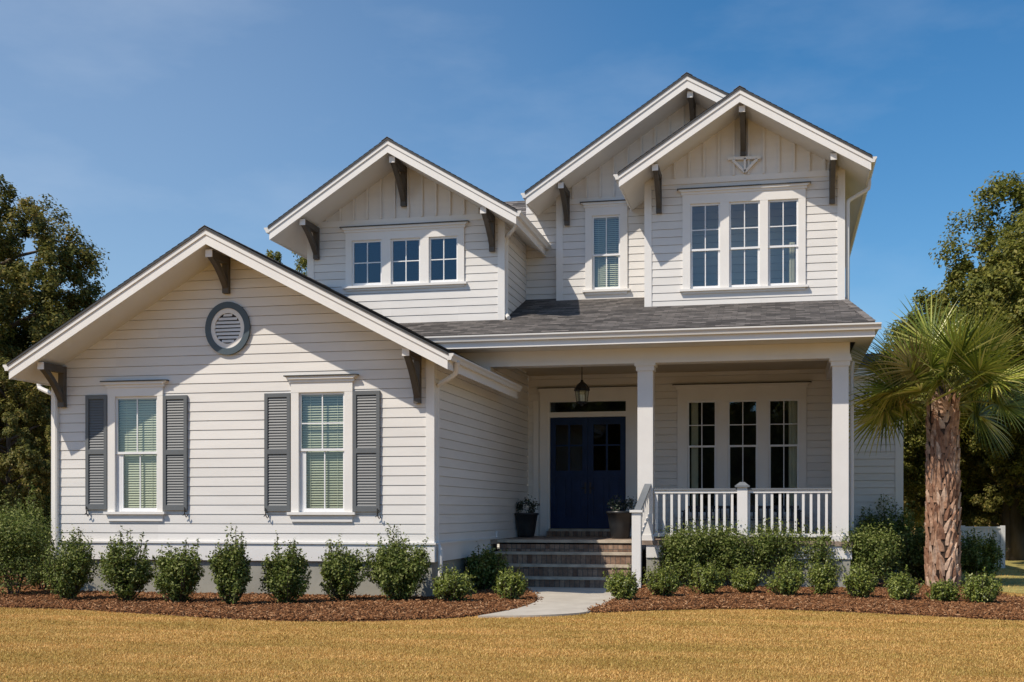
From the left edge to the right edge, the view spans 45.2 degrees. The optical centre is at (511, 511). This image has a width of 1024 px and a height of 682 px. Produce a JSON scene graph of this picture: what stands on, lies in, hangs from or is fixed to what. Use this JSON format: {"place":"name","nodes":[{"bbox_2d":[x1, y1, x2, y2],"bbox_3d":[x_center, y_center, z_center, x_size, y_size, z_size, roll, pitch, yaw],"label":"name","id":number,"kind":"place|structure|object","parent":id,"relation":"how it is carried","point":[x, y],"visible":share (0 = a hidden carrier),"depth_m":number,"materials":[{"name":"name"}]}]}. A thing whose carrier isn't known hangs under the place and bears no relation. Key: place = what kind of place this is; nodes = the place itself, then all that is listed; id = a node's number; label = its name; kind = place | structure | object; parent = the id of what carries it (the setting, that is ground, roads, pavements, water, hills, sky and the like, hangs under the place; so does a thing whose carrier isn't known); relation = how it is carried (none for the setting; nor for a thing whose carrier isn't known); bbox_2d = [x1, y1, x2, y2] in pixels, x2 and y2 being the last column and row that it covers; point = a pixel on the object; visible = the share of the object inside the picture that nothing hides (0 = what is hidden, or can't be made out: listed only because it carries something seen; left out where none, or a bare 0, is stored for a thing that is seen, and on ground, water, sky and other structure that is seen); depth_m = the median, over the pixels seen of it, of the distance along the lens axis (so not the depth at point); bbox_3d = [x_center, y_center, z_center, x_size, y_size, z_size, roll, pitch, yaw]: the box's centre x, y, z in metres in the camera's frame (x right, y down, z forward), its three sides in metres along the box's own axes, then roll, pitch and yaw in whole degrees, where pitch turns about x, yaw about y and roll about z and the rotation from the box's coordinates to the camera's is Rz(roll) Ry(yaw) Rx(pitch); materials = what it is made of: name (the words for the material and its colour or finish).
{"place":"outdoors","nodes":[
{"label":"outdoors","id":0,"kind":"place"},
{"bbox_2d":[0,523,1023,681],"bbox_3d":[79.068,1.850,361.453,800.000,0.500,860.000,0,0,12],"label":"lawn","id":1,"kind":"structure","parent":0,"point":[392,674],"depth_m":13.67,"materials":[{"name":"plant"}]},
{"bbox_2d":[0,575,543,621],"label":"mulch","id":2,"kind":"object","parent":1,"relation":"on","point":[310,607],"visible":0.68,"depth_m":20.32,"materials":[{"name":"brown wood"}]},
{"bbox_2d":[0,482,50,576],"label":"shrub","id":3,"kind":"object","parent":2,"relation":"on","point":[39,512],"visible":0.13,"depth_m":28.68,"materials":[{"name":"green plant"}]},
{"bbox_2d":[0,493,61,594],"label":"shrub","id":4,"kind":"object","parent":2,"relation":"on","point":[19,545],"visible":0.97,"depth_m":22.82,"materials":[{"name":"green plant"}]},
{"bbox_2d":[22,541,50,589],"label":"shrub","id":5,"kind":"object","parent":2,"relation":"on","point":[36,580],"visible":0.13,"depth_m":24.34,"materials":[{"name":"green plant"}]},
{"bbox_2d":[40,524,99,598],"bbox_3d":[-7.830,0.922,21.795,1.174,1.401,1.117,0,0,12],"label":"shrub","id":6,"kind":"object","parent":2,"relation":"on","point":[73,564],"visible":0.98,"depth_m":21.57,"materials":[{"name":"green plant"}]},
{"bbox_2d":[95,525,156,600],"bbox_3d":[-6.687,0.921,21.352,0.992,1.404,1.000,0,0,12],"label":"shrub","id":7,"kind":"object","parent":2,"relation":"on","point":[125,578],"visible":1,"depth_m":21.17,"materials":[{"name":"green plant"}]},
{"bbox_2d":[150,538,206,601],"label":"shrub","id":8,"kind":"object","parent":2,"relation":"on","point":[175,580],"visible":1,"depth_m":20.94,"materials":[{"name":"green plant"}]},
{"bbox_2d":[207,523,252,604],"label":"shrub","id":9,"kind":"object","parent":2,"relation":"on","point":[231,571],"visible":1,"depth_m":20.43,"materials":[{"name":"green plant"}]},
{"bbox_2d":[258,530,311,602],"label":"shrub","id":10,"kind":"object","parent":2,"relation":"on","point":[283,579],"visible":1,"depth_m":20.78,"materials":[{"name":"green plant"}]},
{"bbox_2d":[318,533,367,600],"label":"shrub","id":11,"kind":"object","parent":2,"relation":"on","point":[340,571],"visible":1,"depth_m":21.34,"materials":[{"name":"green plant"}]},
{"bbox_2d":[364,523,432,600],"bbox_3d":[-1.975,0.908,21.749,1.235,1.431,1.188,0,0,-44],"label":"shrub","id":12,"kind":"object","parent":2,"relation":"on","point":[397,571],"visible":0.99,"depth_m":21.54,"materials":[{"name":"green plant"}]},
{"bbox_2d":[430,563,476,600],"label":"shrub","id":13,"kind":"object","parent":2,"relation":"on","point":[457,588],"visible":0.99,"depth_m":21.22,"materials":[{"name":"green plant"}]},
{"bbox_2d":[463,541,508,589],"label":"shrub","id":14,"kind":"object","parent":2,"relation":"on","point":[485,567],"visible":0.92,"depth_m":24.31,"materials":[{"name":"green plant"}]},
{"bbox_2d":[492,565,527,599],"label":"shrub","id":15,"kind":"object","parent":2,"relation":"on","point":[509,585],"visible":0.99,"depth_m":21.62,"materials":[{"name":"green plant"}]},
{"bbox_2d":[3,72,902,596],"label":"house","id":16,"kind":"structure","parent":1,"relation":"on","point":[417,346],"depth_m":26.24,"materials":[{"name":"paint"}]},
{"bbox_2d":[100,379,168,520],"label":"window","id":17,"kind":"structure","parent":16,"relation":"in","point":[134,407],"depth_m":23.76,"materials":[{"name":"paint"}]},
{"bbox_2d":[283,374,358,521],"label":"window","id":18,"kind":"structure","parent":16,"relation":"in","point":[321,404],"depth_m":22.95,"materials":[{"name":"paint"}]},
{"bbox_2d":[339,220,468,290],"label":"window","id":19,"kind":"structure","parent":16,"relation":"in","point":[424,254],"depth_m":28.01,"materials":[{"name":"paint"}]},
{"bbox_2d":[515,494,539,536],"bbox_3d":[0.350,0.098,29.305,0.595,1.019,0.587,0,0,-23],"label":"planter","id":20,"kind":"object","parent":16,"relation":"on","point":[526,522],"visible":1,"depth_m":29.14,"materials":[{"name":"ceramic"}]},
{"bbox_2d":[550,417,587,527],"bbox_3d":[1.419,-0.966,30.622,0.943,2.758,0.115,0,0,12],"label":"door","id":21,"kind":"structure","parent":16,"relation":"in","point":[568,436],"depth_m":30.64,"materials":[{"name":"blue paint"}]},
{"bbox_2d":[574,367,589,405],"bbox_3d":[1.589,-2.903,27.905,0.342,0.999,0.342,0,0,-10],"label":"porch lantern","id":22,"kind":"object","parent":16,"relation":"hanging from","point":[581,386],"visible":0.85,"depth_m":27.83,"materials":[{"name":"metal"}]},
{"bbox_2d":[573,199,629,294],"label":"window","id":23,"kind":"structure","parent":16,"relation":"in","point":[603,264],"depth_m":29.13,"materials":[{"name":"paint"}]},
{"bbox_2d":[588,417,625,527],"bbox_3d":[2.346,-0.966,30.419,0.943,2.758,0.115,0,0,12],"label":"door","id":24,"kind":"structure","parent":16,"relation":"in","point":[606,435],"depth_m":30.45,"materials":[{"name":"blue paint"}]},
{"bbox_2d":[606,494,636,538],"bbox_3d":[2.468,0.107,27.720,0.702,1.001,0.648,0,0,-6],"label":"planter","id":25,"kind":"object","parent":16,"relation":"on","point":[620,522],"visible":0.98,"depth_m":27.53,"materials":[{"name":"ceramic"}]},
{"bbox_2d":[672,381,810,520],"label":"window","id":26,"kind":"structure","parent":16,"relation":"in","point":[751,433],"depth_m":29.92,"materials":[{"name":"paint"}]},
{"bbox_2d":[681,506,801,532],"bbox_3d":[5.413,0.233,28.985,2.775,0.750,0.545,0,0,12],"label":"porch bench","id":27,"kind":"object","parent":16,"relation":"on","point":[760,507],"visible":0.56,"depth_m":29.04,"materials":[{"name":"paint"}]},
{"bbox_2d":[677,181,810,293],"bbox_3d":[5.127,-6.026,27.212,2.902,2.336,0.323,0,0,12],"label":"window","id":28,"kind":"structure","parent":16,"relation":"in","point":[724,197],"depth_m":27.14,"materials":[{"name":"paint"}]},
{"bbox_2d":[587,576,1023,620],"bbox_3d":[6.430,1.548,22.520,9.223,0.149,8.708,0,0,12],"label":"mulch","id":29,"kind":"object","parent":1,"relation":"on","point":[1004,606],"visible":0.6,"depth_m":20.74,"materials":[{"name":"brown wood"}]},
{"bbox_2d":[602,563,641,599],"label":"shrub","id":30,"kind":"object","parent":29,"relation":"on","point":[620,584],"visible":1,"depth_m":21.59,"materials":[{"name":"green plant"}]},
{"bbox_2d":[643,557,680,595],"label":"shrub","id":31,"kind":"object","parent":29,"relation":"on","point":[662,581],"visible":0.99,"depth_m":22.48,"materials":[{"name":"green plant"}]},
{"bbox_2d":[646,517,721,585],"bbox_3d":[3.605,0.860,25.586,1.566,1.517,1.601,0,0,43],"label":"shrub","id":32,"kind":"object","parent":29,"relation":"on","point":[682,552],"visible":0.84,"depth_m":25.27,"materials":[{"name":"green plant"}]},
{"bbox_2d":[687,557,727,594],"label":"shrub","id":33,"kind":"object","parent":29,"relation":"on","point":[708,579],"visible":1,"depth_m":23.14,"materials":[{"name":"green plant"}]},
{"bbox_2d":[699,512,762,585],"bbox_3d":[4.504,0.819,25.584,1.558,1.605,1.743,0,0,12],"label":"shrub","id":34,"kind":"object","parent":29,"relation":"on","point":[730,549],"visible":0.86,"depth_m":25.21,"materials":[{"name":"green plant"}]},
{"bbox_2d":[729,562,763,592],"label":"shrub","id":35,"kind":"object","parent":29,"relation":"on","point":[746,580],"visible":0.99,"depth_m":23.38,"materials":[{"name":"green plant"}]},
{"bbox_2d":[745,517,811,585],"bbox_3d":[5.437,0.863,25.550,1.664,1.514,1.536,0,0,12],"label":"shrub","id":36,"kind":"object","parent":29,"relation":"on","point":[765,554],"visible":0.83,"depth_m":25.22,"materials":[{"name":"green plant"}]},
{"bbox_2d":[765,554,806,595],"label":"shrub","id":37,"kind":"object","parent":29,"relation":"on","point":[789,582],"visible":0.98,"depth_m":22.69,"materials":[{"name":"green plant"}]},
{"bbox_2d":[786,520,847,583],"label":"shrub","id":38,"kind":"object","parent":29,"relation":"on","point":[820,554],"visible":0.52,"depth_m":25.15,"materials":[{"name":"green plant"}]},
{"bbox_2d":[807,557,838,594],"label":"shrub","id":39,"kind":"object","parent":29,"relation":"on","point":[821,580],"visible":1,"depth_m":22.93,"materials":[{"name":"green plant"}]},
{"bbox_2d":[842,562,878,597],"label":"shrub","id":40,"kind":"object","parent":29,"relation":"on","point":[858,582],"visible":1,"depth_m":22.03,"materials":[{"name":"green plant"}]},
{"bbox_2d":[838,517,911,580],"bbox_3d":[7.325,0.865,25.404,1.565,1.513,1.498,0,0,-7],"label":"shrub","id":41,"kind":"object","parent":29,"relation":"on","point":[877,551],"visible":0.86,"depth_m":25.00,"materials":[{"name":"green plant"}]},
{"bbox_2d":[855,493,925,575],"bbox_3d":[9.260,0.522,30.296,1.898,2.203,1.671,0,0,12],"label":"shrub","id":42,"kind":"object","parent":29,"relation":"on","point":[899,527],"visible":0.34,"depth_m":30.07,"materials":[{"name":"green plant"}]},
{"bbox_2d":[882,564,924,599],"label":"shrub","id":43,"kind":"object","parent":29,"relation":"on","point":[901,586],"visible":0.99,"depth_m":21.60,"materials":[{"name":"green plant"}]},
{"bbox_2d":[896,521,924,582],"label":"shrub","id":44,"kind":"object","parent":29,"relation":"on","point":[913,550],"visible":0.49,"depth_m":27.34,"materials":[{"name":"green plant"}]},
{"bbox_2d":[849,289,1023,585],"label":"palm tree","id":45,"kind":"object","parent":29,"relation":"on","point":[911,370],"visible":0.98,"depth_m":25.32,"materials":[{"name":"green plant"}]},
{"bbox_2d":[924,579,960,601],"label":"shrub","id":46,"kind":"object","parent":29,"relation":"on","point":[940,590],"visible":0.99,"depth_m":21.22,"materials":[{"name":"green plant"}]},
{"bbox_2d":[952,567,1003,602],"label":"shrub","id":47,"kind":"object","parent":29,"relation":"on","point":[978,590],"visible":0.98,"depth_m":20.80,"materials":[{"name":"green plant"}]},
{"bbox_2d":[0,0,1023,353],"label":"sky","id":48,"kind":"structure","parent":0,"point":[154,123],"materials":[{"name":"blue"}]},
{"bbox_2d":[478,587,614,617],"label":"walkway","id":49,"kind":"structure","parent":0,"point":[561,601],"depth_m":21.18,"materials":[{"name":"concrete"}]},
{"bbox_2d":[961,535,1023,593],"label":"side lawn","id":50,"kind":"structure","parent":0,"point":[1014,565],"depth_m":30.25,"materials":[{"name":"yellow plant"}]},
{"bbox_2d":[903,428,992,527],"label":"tree","id":51,"kind":"object","parent":50,"relation":"on","point":[919,504],"visible":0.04,"depth_m":45.07,"materials":[{"name":"green plant"}]},
{"bbox_2d":[903,487,995,530],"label":"wood","id":52,"kind":"object","parent":50,"relation":"on","point":[922,516],"depth_m":58.74,"materials":[{"name":"green plant"}]},
{"bbox_2d":[882,302,1017,524],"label":"tree","id":53,"kind":"object","parent":50,"relation":"on","point":[914,480],"visible":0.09,"depth_m":40.65,"materials":[{"name":"green plant"}]},
{"bbox_2d":[902,224,1023,560],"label":"tree","id":54,"kind":"object","parent":50,"relation":"on","point":[1016,536],"visible":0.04,"depth_m":40.18,"materials":[{"name":"green plant"}]},
{"bbox_2d":[924,170,1023,479],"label":"tree","id":55,"kind":"object","parent":50,"relation":"on","point":[957,275],"visible":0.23,"depth_m":37.16,"materials":[{"name":"green plant"}]},
{"bbox_2d":[929,191,1023,426],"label":"tree","id":56,"kind":"object","parent":50,"relation":"on","point":[1000,278],"visible":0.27,"depth_m":31.52,"materials":[{"name":"green plant"}]},
{"bbox_2d":[960,525,1004,567],"bbox_3d":[13.383,1.021,34.947,1.197,1.257,0.120,0,0,12],"label":"fence","id":57,"kind":"object","parent":50,"relation":"on","point":[1000,533],"visible":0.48,"depth_m":34.88,"materials":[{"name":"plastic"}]},
{"bbox_2d":[960,528,1007,580],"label":"shrub","id":58,"kind":"object","parent":50,"relation":"on","point":[973,560],"visible":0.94,"depth_m":27.55,"materials":[{"name":"green plant"}]},
{"bbox_2d":[959,428,1023,559],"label":"tree","id":59,"kind":"object","parent":50,"relation":"on","point":[984,508],"visible":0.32,"depth_m":39.61,"materials":[{"name":"green plant"}]},
{"bbox_2d":[982,479,1001,524],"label":"tree","id":60,"kind":"object","parent":50,"relation":"on","point":[996,521],"visible":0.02,"depth_m":50.15,"materials":[{"name":"green plant"}]},
{"label":"leaf litter ground","id":61,"kind":"structure","parent":0,"visible":0},
{"bbox_2d":[1,498,48,536],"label":"shrub","id":62,"kind":"object","parent":61,"relation":"on","point":[42,521],"visible":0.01,"depth_m":36.13,"materials":[{"name":"green plant"}]},
{"bbox_2d":[0,356,50,522],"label":"tree","id":63,"kind":"object","parent":61,"relation":"on","point":[22,463],"visible":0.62,"depth_m":36.21,"materials":[{"name":"green plant"}]},
{"bbox_2d":[0,240,61,455],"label":"tree","id":64,"kind":"object","parent":61,"relation":"on","point":[27,323],"visible":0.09,"depth_m":41.05,"materials":[{"name":"green plant"}]},
{"bbox_2d":[14,483,50,548],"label":"shrub","id":65,"kind":"object","parent":61,"relation":"on","point":[49,498],"visible":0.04,"depth_m":41.47,"materials":[{"name":"green plant"}]},
{"bbox_2d":[0,299,74,505],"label":"tree","id":66,"kind":"object","parent":61,"relation":"on","point":[24,346],"visible":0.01,"depth_m":43.54,"materials":[{"name":"green plant"}]},
{"bbox_2d":[0,174,109,486],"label":"tree","id":67,"kind":"object","parent":61,"relation":"on","point":[63,256],"visible":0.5,"depth_m":40.06,"materials":[{"name":"green plant"}]},
{"bbox_2d":[265,249,306,275],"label":"tree","id":68,"kind":"object","parent":61,"relation":"on","point":[301,261],"visible":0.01,"depth_m":50.36,"materials":[{"name":"green plant"}]}
]}

